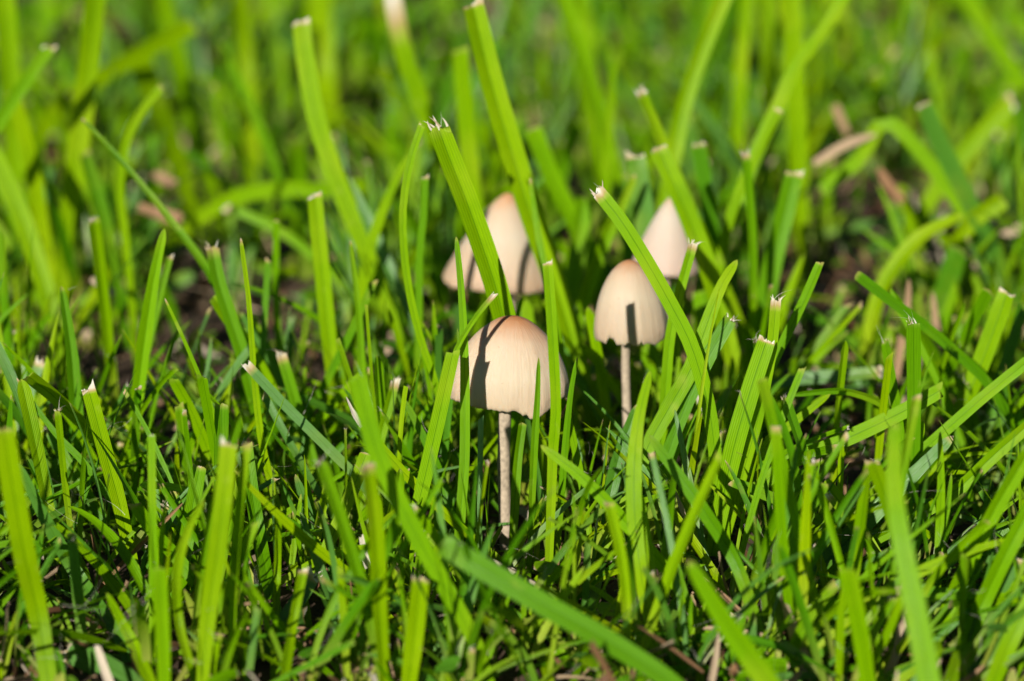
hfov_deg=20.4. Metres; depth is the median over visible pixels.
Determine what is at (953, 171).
grass blade
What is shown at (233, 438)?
grass blade
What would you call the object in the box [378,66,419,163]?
grass blade
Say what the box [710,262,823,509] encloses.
grass blade
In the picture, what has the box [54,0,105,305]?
grass blade
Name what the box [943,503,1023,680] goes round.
grass blade
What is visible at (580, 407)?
grass blade
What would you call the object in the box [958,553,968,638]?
grass blade
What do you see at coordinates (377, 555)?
grass blade
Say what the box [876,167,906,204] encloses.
dead leaf
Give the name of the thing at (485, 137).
grass blade
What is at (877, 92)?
grass blade
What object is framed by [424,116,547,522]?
grass blade
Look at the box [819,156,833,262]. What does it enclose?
grass blade
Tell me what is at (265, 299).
grass blade
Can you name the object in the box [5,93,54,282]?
grass blade
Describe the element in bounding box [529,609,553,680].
grass blade
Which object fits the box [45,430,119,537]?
grass blade
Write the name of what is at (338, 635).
grass blade
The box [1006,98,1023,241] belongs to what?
grass blade
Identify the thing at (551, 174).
grass blade
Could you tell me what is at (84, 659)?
grass blade
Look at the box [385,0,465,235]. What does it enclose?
grass blade
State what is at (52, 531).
grass blade
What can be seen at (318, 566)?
grass blade
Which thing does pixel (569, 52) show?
grass blade
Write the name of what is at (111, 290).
dead leaf
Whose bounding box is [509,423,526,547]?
grass blade
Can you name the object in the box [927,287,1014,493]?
grass blade
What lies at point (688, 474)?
grass blade
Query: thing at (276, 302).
grass blade
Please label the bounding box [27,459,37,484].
grass blade
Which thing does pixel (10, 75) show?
grass blade
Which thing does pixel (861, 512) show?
grass blade
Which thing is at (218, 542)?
grass blade
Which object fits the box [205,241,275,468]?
grass blade
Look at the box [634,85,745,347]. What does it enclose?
grass blade
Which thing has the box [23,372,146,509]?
grass blade
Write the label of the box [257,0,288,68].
grass blade
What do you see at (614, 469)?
grass blade
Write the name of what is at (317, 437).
grass blade
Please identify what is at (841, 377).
grass blade
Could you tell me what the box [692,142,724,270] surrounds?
grass blade
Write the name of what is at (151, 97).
grass blade
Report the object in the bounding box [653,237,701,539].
grass blade
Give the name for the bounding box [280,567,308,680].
grass blade
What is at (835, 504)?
grass blade
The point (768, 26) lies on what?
grass blade
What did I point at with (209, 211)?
grass blade
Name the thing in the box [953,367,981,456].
grass blade
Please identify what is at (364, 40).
grass blade
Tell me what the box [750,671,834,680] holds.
grass blade
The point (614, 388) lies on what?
grass blade
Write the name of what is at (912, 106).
grass blade
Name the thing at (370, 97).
grass blade
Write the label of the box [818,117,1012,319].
grass blade
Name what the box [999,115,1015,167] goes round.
grass blade
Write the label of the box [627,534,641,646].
grass blade
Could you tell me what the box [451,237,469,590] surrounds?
grass blade
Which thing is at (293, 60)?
grass blade
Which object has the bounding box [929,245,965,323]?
grass blade
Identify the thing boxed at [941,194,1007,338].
grass blade
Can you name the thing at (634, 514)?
grass blade
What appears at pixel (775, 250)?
grass blade
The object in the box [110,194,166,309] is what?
grass blade
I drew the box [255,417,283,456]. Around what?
grass blade
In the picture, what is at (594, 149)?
grass blade
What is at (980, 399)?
grass blade
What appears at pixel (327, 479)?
grass blade
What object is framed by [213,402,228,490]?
grass blade
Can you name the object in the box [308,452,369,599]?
grass blade
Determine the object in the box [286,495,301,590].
grass blade
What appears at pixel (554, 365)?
grass blade
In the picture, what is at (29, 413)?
grass blade
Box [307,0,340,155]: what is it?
grass blade
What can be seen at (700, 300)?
grass blade
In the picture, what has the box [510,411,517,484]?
grass blade
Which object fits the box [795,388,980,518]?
grass blade
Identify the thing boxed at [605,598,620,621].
dead leaf
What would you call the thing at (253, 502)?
grass blade
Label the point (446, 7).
grass blade
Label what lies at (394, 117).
grass blade
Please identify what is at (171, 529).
grass blade
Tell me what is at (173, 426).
dead leaf
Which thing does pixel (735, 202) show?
grass blade
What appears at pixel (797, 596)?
grass blade
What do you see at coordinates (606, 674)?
thatch
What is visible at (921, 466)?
grass blade
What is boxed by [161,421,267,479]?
grass blade
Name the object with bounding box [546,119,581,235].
grass blade
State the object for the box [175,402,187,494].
grass blade
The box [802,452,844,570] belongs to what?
grass blade
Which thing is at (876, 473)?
grass blade
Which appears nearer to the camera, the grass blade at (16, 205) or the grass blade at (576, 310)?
the grass blade at (576, 310)
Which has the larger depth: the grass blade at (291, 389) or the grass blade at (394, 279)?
the grass blade at (394, 279)
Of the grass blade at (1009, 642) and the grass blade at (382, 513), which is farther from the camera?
the grass blade at (382, 513)
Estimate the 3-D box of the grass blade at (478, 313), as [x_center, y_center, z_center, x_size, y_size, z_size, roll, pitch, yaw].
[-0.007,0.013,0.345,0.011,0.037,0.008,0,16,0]
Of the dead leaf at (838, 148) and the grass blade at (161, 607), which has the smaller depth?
the grass blade at (161, 607)
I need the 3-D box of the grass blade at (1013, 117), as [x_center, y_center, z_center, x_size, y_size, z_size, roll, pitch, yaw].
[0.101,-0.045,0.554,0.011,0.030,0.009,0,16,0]
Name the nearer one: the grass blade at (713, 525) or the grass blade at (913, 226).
the grass blade at (713, 525)
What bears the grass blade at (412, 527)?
on the ground
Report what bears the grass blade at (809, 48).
on the ground
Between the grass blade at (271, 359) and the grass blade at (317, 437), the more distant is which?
the grass blade at (271, 359)
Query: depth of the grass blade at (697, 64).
0.44 m
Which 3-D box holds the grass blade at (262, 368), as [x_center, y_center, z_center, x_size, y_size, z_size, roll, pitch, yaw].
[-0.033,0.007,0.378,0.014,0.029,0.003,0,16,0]
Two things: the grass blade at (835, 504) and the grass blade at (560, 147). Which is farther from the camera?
the grass blade at (560, 147)
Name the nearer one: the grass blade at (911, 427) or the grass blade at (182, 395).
the grass blade at (911, 427)
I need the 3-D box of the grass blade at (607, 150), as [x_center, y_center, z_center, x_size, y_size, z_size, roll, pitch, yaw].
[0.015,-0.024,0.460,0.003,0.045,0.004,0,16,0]
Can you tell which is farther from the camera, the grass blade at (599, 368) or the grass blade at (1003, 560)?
the grass blade at (599, 368)
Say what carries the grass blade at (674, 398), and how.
on the ground
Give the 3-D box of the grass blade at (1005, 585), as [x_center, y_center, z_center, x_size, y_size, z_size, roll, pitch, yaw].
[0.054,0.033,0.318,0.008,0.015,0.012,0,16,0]
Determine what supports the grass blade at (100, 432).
on the ground
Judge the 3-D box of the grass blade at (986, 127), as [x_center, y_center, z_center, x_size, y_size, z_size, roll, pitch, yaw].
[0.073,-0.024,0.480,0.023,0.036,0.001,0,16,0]
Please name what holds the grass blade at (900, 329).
on the ground
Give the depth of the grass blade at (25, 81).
0.43 m
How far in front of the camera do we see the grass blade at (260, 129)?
0.49 m
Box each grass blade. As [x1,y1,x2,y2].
[0,0,25,194]
[0,18,197,211]
[0,43,56,131]
[0,149,66,387]
[0,230,24,464]
[0,427,55,680]
[0,608,39,680]
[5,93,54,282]
[5,204,23,296]
[16,356,44,430]
[16,378,145,551]
[17,379,61,579]
[20,464,132,662]
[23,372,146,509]
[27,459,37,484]
[30,391,37,452]
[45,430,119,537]
[50,54,70,134]
[53,400,73,532]
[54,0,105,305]
[60,286,90,522]
[61,641,142,680]
[80,149,131,350]
[81,156,133,254]
[81,379,138,577]
[82,119,272,463]
[88,214,119,432]
[94,100,145,156]
[102,183,145,292]
[106,593,155,680]
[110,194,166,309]
[113,165,140,229]
[115,83,163,365]
[124,229,165,513]
[124,254,173,456]
[128,502,253,680]
[131,57,207,230]
[131,385,141,528]
[139,481,210,504]
[142,177,365,287]
[144,132,157,270]
[149,356,199,414]
[152,567,170,680]
[154,0,227,236]
[160,501,190,590]
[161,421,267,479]
[165,299,250,553]
[167,378,213,487]
[169,464,205,631]
[171,499,203,680]
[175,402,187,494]
[190,414,241,665]
[195,435,236,680]
[197,374,215,466]
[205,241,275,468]
[210,295,309,467]
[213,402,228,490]
[215,480,238,575]
[220,41,292,232]
[228,607,306,668]
[232,0,260,212]
[240,238,311,635]
[240,312,322,433]
[240,442,272,620]
[241,360,401,541]
[245,318,287,448]
[255,258,270,482]
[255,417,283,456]
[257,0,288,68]
[267,564,321,656]
[270,349,329,504]
[271,510,281,680]
[273,38,287,150]
[273,220,280,353]
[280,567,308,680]
[282,34,298,85]
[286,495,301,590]
[288,280,377,475]
[289,136,309,282]
[292,17,412,385]
[300,512,338,624]
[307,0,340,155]
[307,191,342,453]
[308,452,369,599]
[308,579,379,680]
[314,454,378,680]
[335,202,343,229]
[340,154,407,388]
[342,166,433,400]
[349,241,365,451]
[349,376,493,680]
[351,369,400,529]
[351,402,519,573]
[361,22,367,47]
[361,463,389,680]
[363,35,384,130]
[374,355,386,445]
[378,11,393,49]
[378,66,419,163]
[380,498,384,538]
[381,401,434,500]
[384,91,402,184]
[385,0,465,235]
[386,469,403,588]
[399,121,467,525]
[399,142,419,315]
[401,576,428,680]
[402,350,459,584]
[406,401,455,529]
[414,165,433,279]
[414,174,428,452]
[414,292,497,573]
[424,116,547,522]
[438,535,682,680]
[439,0,452,66]
[451,36,507,143]
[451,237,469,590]
[452,46,489,327]
[463,0,603,459]
[471,414,498,462]
[472,90,478,142]
[478,120,505,178]
[485,298,522,488]
[485,410,493,491]
[493,181,540,323]
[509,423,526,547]
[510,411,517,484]
[514,114,529,160]
[521,299,533,322]
[521,458,529,482]
[525,440,596,512]
[526,126,607,291]
[526,357,539,582]
[527,68,555,110]
[529,178,585,472]
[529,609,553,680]
[536,141,566,195]
[541,445,730,680]
[542,301,582,427]
[543,260,560,594]
[543,303,580,426]
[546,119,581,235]
[554,357,577,555]
[557,0,634,221]
[560,354,571,452]
[561,0,594,134]
[564,24,573,87]
[565,196,593,307]
[574,0,602,209]
[576,174,635,332]
[581,343,653,478]
[581,405,635,610]
[582,308,600,403]
[585,307,610,476]
[591,180,729,555]
[599,56,615,235]
[604,260,737,564]
[604,501,631,676]
[618,347,643,429]
[625,150,657,372]
[626,371,663,662]
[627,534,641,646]
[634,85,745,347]
[637,344,691,454]
[639,451,721,651]
[640,0,731,347]
[642,496,661,649]
[647,166,653,175]
[647,313,735,540]
[649,435,767,657]
[651,144,744,402]
[653,112,694,200]
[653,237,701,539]
[674,410,711,581]
[676,603,704,680]
[686,119,695,203]
[686,382,943,554]
[687,560,779,680]
[691,0,849,333]
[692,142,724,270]
[692,290,719,399]
[696,568,717,680]
[706,335,774,557]
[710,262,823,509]
[716,107,782,274]
[716,436,953,680]
[728,478,874,573]
[729,291,785,536]
[730,367,805,611]
[731,0,752,251]
[740,149,757,362]
[746,394,829,480]
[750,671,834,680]
[752,337,761,518]
[757,170,803,338]
[757,378,830,659]
[759,0,776,229]
[763,483,831,626]
[770,366,882,388]
[779,545,826,680]
[781,393,830,542]
[782,0,808,293]
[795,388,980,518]
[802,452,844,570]
[808,45,908,168]
[808,422,1023,597]
[809,398,851,443]
[810,540,835,647]
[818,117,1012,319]
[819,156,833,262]
[823,478,886,581]
[825,490,895,578]
[828,340,848,513]
[829,43,870,126]
[837,445,844,546]
[839,568,874,680]
[842,357,1023,530]
[846,463,869,636]
[855,271,1023,448]
[856,214,961,367]
[864,460,890,535]
[867,534,883,680]
[869,68,891,195]
[878,330,913,534]
[886,422,940,680]
[888,394,920,654]
[890,288,982,505]
[891,92,1016,283]
[891,314,920,511]
[895,320,954,401]
[897,185,924,296]
[905,520,989,632]
[907,90,917,150]
[917,101,1023,334]
[920,421,924,448]
[923,288,992,434]
[924,301,964,433]
[926,42,946,133]
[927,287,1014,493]
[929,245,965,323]
[929,473,951,623]
[932,432,944,620]
[932,450,1023,645]
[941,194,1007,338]
[942,402,968,512]
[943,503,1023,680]
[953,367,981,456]
[957,488,1023,525]
[958,42,970,120]
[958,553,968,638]
[960,0,1023,93]
[962,556,1022,680]
[970,238,987,288]
[981,302,1023,442]
[985,595,1023,680]
[993,29,1003,76]
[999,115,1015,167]
[1003,95,1020,159]
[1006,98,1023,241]
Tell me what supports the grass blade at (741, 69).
on the ground
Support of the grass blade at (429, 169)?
on the ground
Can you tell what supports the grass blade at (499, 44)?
on the ground
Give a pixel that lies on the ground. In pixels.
(124, 368)
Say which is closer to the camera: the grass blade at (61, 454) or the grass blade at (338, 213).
the grass blade at (61, 454)
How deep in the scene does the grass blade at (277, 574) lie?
0.33 m
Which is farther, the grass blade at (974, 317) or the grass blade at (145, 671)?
the grass blade at (974, 317)
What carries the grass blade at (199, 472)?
on the ground
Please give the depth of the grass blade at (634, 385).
0.41 m
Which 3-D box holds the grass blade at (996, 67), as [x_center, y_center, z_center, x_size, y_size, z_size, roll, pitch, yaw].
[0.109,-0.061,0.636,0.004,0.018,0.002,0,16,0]
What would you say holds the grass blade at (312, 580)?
on the ground
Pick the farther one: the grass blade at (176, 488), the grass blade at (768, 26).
the grass blade at (768, 26)
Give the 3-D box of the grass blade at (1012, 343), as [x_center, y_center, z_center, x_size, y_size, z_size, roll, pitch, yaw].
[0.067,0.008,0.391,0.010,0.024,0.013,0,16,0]
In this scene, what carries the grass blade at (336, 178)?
on the ground
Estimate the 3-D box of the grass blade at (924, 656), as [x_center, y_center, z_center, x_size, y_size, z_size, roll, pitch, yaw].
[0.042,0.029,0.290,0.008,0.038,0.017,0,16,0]
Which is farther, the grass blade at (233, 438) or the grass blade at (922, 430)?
the grass blade at (922, 430)
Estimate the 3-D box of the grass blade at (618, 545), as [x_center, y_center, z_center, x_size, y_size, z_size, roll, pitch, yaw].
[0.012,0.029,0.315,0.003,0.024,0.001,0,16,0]
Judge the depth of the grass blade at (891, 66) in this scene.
0.56 m
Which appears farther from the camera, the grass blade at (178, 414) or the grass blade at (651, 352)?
the grass blade at (651, 352)
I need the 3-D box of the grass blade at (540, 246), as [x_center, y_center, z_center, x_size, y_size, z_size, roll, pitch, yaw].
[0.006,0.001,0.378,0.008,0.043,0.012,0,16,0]
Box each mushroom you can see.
[443,193,543,312]
[450,315,568,549]
[594,260,666,470]
[633,198,698,407]
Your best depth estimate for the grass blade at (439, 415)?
0.34 m
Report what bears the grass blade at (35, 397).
on the ground
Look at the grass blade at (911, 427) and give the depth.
0.32 m
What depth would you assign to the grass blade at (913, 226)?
0.47 m
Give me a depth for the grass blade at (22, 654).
0.32 m
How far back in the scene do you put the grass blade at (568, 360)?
0.39 m
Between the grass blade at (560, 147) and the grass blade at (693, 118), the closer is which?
the grass blade at (560, 147)
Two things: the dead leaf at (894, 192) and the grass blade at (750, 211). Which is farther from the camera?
the dead leaf at (894, 192)
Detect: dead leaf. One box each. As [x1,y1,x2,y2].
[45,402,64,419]
[90,277,114,295]
[137,203,181,223]
[154,421,191,429]
[296,633,310,657]
[346,397,359,426]
[359,653,376,680]
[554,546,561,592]
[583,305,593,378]
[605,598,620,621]
[675,491,685,517]
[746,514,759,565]
[813,133,875,165]
[831,104,849,134]
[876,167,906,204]
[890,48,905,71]
[989,218,1019,235]
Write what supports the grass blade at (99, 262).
on the ground
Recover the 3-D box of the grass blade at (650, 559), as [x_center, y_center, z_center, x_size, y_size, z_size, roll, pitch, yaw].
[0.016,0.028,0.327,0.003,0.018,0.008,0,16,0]
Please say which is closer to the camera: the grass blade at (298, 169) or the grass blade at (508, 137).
the grass blade at (508, 137)
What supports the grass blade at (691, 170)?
on the ground
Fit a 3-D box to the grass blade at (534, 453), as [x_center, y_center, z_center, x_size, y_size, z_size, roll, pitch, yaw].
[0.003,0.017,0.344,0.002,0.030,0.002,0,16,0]
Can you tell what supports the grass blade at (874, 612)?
on the ground
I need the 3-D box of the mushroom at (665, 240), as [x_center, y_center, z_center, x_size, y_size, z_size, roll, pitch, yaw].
[0.022,-0.003,0.406,0.010,0.035,0.009,0,16,0]
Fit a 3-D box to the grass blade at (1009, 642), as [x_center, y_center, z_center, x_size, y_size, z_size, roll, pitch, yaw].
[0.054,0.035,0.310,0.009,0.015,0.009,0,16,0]
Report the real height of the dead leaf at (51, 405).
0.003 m
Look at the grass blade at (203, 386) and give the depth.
0.35 m
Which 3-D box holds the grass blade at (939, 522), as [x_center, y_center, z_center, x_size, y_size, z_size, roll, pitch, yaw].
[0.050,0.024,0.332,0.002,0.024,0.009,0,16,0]
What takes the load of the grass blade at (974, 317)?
on the ground
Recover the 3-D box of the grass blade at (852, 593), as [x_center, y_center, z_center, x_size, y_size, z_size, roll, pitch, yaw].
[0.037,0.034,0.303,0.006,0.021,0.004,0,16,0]
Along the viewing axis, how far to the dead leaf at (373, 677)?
0.32 m
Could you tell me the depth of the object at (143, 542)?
0.34 m
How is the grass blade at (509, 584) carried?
on the ground
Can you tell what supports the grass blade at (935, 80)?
on the ground
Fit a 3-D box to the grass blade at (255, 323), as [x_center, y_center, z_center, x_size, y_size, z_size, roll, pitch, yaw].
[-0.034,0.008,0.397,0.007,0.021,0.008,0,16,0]
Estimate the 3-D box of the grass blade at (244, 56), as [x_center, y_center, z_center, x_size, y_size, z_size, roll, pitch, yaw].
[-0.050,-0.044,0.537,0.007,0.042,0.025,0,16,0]
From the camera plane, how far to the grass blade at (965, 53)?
0.60 m
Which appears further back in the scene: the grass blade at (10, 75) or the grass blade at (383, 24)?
the grass blade at (383, 24)
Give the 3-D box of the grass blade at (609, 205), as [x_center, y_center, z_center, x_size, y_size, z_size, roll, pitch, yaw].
[0.018,0.005,0.352,0.018,0.049,0.008,0,16,0]
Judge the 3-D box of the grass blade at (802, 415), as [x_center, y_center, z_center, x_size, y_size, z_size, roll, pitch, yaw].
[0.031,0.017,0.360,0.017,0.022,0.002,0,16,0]
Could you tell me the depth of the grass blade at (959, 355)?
0.37 m
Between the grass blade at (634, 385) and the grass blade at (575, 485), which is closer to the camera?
the grass blade at (575, 485)
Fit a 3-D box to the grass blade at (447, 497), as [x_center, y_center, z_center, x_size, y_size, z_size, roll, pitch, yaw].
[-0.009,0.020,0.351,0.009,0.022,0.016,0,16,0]
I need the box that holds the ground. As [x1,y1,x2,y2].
[0,0,1023,680]
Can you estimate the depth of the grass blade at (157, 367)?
0.40 m
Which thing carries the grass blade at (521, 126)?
on the ground
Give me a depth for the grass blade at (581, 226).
0.43 m
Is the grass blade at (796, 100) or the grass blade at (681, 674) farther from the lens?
the grass blade at (796, 100)
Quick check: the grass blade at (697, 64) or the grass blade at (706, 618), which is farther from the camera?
the grass blade at (697, 64)
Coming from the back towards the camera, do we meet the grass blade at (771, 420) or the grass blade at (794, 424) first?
the grass blade at (794, 424)
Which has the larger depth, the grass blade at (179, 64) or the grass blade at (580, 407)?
the grass blade at (179, 64)
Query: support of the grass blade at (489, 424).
on the ground
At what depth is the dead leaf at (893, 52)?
0.56 m
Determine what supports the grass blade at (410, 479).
on the ground
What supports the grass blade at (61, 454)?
on the ground
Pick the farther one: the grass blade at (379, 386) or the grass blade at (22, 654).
the grass blade at (379, 386)
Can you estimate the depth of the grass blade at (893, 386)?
0.36 m
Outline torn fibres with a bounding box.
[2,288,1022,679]
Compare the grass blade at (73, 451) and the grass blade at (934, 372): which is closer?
the grass blade at (73, 451)
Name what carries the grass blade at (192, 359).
on the ground
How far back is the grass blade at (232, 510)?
0.34 m
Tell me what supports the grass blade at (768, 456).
on the ground
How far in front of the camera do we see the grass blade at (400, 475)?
0.34 m
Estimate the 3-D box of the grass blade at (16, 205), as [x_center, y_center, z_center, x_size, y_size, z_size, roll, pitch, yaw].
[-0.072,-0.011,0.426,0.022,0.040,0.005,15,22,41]
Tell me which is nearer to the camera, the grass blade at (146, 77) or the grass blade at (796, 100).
the grass blade at (796, 100)
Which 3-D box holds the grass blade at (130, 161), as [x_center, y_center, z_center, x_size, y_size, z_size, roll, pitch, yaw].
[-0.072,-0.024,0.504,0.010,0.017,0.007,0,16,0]
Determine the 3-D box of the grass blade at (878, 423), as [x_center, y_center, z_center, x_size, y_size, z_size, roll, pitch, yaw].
[0.037,0.017,0.356,0.034,0.025,0.003,0,16,0]
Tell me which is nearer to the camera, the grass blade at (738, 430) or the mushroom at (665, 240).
the grass blade at (738, 430)
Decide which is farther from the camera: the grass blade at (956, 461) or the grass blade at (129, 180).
the grass blade at (129, 180)
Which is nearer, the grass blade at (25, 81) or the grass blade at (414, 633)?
the grass blade at (414, 633)
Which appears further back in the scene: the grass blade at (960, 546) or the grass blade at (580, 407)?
the grass blade at (580, 407)
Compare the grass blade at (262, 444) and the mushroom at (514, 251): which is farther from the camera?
the mushroom at (514, 251)
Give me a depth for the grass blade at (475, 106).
0.51 m
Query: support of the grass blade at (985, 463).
on the ground
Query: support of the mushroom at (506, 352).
on the ground
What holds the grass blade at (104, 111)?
on the ground
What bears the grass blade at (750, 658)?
on the ground
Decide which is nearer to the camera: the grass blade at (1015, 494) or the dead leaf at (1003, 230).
the grass blade at (1015, 494)
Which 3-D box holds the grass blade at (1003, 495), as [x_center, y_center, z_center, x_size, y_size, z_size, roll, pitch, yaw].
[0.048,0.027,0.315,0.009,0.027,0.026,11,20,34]
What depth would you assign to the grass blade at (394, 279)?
0.42 m
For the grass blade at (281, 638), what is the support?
on the ground
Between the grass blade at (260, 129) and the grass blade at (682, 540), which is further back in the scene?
the grass blade at (260, 129)
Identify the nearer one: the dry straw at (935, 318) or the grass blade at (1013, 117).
the dry straw at (935, 318)
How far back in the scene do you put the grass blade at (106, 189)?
0.49 m
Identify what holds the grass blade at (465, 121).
on the ground
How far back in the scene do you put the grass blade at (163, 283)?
0.38 m
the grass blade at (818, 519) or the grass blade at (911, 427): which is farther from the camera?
the grass blade at (818, 519)
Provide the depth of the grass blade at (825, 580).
0.34 m
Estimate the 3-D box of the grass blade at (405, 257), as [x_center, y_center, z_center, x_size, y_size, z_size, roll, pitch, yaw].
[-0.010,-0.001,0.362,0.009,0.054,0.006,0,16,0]
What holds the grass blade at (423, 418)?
on the ground
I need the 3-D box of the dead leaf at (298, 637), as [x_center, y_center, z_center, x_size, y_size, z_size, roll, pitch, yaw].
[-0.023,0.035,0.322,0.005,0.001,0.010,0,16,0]
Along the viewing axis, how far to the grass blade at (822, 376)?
0.39 m
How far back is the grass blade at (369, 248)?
0.41 m
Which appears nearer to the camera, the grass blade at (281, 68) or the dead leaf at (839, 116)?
the dead leaf at (839, 116)
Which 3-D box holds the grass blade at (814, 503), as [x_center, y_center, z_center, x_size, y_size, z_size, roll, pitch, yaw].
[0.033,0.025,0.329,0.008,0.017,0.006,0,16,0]
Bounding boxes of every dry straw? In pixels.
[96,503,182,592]
[894,279,910,384]
[931,292,942,401]
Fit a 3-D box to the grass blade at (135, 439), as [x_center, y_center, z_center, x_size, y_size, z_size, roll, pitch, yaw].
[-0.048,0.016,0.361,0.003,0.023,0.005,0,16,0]
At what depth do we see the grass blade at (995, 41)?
0.55 m
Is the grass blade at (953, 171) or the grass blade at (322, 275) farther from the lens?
the grass blade at (953, 171)
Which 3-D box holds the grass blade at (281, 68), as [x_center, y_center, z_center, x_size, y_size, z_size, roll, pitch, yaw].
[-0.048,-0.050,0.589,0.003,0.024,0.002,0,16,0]
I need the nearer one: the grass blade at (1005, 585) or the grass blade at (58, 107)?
the grass blade at (1005, 585)
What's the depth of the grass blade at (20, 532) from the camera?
0.31 m
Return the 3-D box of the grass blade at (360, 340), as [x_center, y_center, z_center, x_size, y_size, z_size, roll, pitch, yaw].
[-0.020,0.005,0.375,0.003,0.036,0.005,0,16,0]
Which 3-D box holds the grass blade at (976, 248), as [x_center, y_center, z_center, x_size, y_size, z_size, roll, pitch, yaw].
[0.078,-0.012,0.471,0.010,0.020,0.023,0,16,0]
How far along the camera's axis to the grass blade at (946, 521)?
0.34 m
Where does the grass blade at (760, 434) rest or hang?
on the ground
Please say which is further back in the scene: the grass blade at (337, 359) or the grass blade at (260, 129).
the grass blade at (260, 129)
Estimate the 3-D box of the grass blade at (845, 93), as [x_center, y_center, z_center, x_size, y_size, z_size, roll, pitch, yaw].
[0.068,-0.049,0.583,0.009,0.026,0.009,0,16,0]
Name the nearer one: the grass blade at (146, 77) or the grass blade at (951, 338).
the grass blade at (951, 338)
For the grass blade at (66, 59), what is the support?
on the ground
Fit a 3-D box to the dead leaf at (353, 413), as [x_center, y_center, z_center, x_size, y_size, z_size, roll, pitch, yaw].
[-0.019,0.009,0.342,0.002,0.004,0.001,0,16,0]
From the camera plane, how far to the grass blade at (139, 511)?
0.34 m
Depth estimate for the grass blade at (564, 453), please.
0.35 m
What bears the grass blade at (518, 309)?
on the ground
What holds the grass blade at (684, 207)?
on the ground
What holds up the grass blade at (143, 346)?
on the ground
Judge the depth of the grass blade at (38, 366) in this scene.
0.38 m
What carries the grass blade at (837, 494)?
on the ground
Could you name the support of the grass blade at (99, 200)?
on the ground
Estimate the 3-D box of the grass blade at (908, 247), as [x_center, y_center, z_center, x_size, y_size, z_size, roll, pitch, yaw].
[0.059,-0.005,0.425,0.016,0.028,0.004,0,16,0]
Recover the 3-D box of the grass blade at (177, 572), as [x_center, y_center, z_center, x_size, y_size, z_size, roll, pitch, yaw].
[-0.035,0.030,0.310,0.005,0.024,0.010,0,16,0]
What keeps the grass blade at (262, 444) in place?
on the ground
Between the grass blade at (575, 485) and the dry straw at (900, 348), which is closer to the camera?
the grass blade at (575, 485)
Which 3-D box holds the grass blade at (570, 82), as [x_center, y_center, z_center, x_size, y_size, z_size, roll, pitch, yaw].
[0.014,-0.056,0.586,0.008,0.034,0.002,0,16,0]
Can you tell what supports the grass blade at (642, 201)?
on the ground
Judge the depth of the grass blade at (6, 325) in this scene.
0.39 m
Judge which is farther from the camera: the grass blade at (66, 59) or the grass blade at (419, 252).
the grass blade at (66, 59)
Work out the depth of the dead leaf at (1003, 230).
0.45 m
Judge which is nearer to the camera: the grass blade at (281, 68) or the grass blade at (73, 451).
the grass blade at (73, 451)
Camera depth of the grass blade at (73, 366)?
0.36 m
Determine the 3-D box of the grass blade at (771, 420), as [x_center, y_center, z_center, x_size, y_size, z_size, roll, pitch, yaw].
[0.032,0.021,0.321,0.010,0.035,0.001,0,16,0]
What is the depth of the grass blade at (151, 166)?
0.49 m
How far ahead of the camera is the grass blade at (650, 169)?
0.49 m
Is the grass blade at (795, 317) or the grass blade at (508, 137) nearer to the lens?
the grass blade at (795, 317)
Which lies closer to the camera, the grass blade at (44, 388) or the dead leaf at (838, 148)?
the grass blade at (44, 388)
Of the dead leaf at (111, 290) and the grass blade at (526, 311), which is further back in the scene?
the dead leaf at (111, 290)
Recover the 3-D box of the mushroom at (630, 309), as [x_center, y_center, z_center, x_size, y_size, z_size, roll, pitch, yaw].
[0.015,0.007,0.372,0.010,0.036,0.008,0,16,0]
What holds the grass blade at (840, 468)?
on the ground
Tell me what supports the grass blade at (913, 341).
on the ground
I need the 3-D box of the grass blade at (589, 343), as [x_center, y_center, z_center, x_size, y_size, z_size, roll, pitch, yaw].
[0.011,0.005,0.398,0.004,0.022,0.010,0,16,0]
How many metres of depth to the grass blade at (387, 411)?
0.36 m
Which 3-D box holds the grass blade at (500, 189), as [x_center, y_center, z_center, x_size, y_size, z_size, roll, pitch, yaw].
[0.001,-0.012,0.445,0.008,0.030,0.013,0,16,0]
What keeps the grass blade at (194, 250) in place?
on the ground
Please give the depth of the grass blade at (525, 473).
0.37 m
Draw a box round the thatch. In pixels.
[0,0,1023,680]
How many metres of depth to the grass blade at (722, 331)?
0.35 m
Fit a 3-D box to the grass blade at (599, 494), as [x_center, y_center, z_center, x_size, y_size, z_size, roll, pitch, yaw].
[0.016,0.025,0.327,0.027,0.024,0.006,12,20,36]
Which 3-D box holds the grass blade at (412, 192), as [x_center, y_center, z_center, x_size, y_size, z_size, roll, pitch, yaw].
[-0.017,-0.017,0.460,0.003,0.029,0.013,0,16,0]
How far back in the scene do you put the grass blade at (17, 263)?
0.47 m
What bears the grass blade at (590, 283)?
on the ground
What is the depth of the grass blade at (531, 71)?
0.60 m
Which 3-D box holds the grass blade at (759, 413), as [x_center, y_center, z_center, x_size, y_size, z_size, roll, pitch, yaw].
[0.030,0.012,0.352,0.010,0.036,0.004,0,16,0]

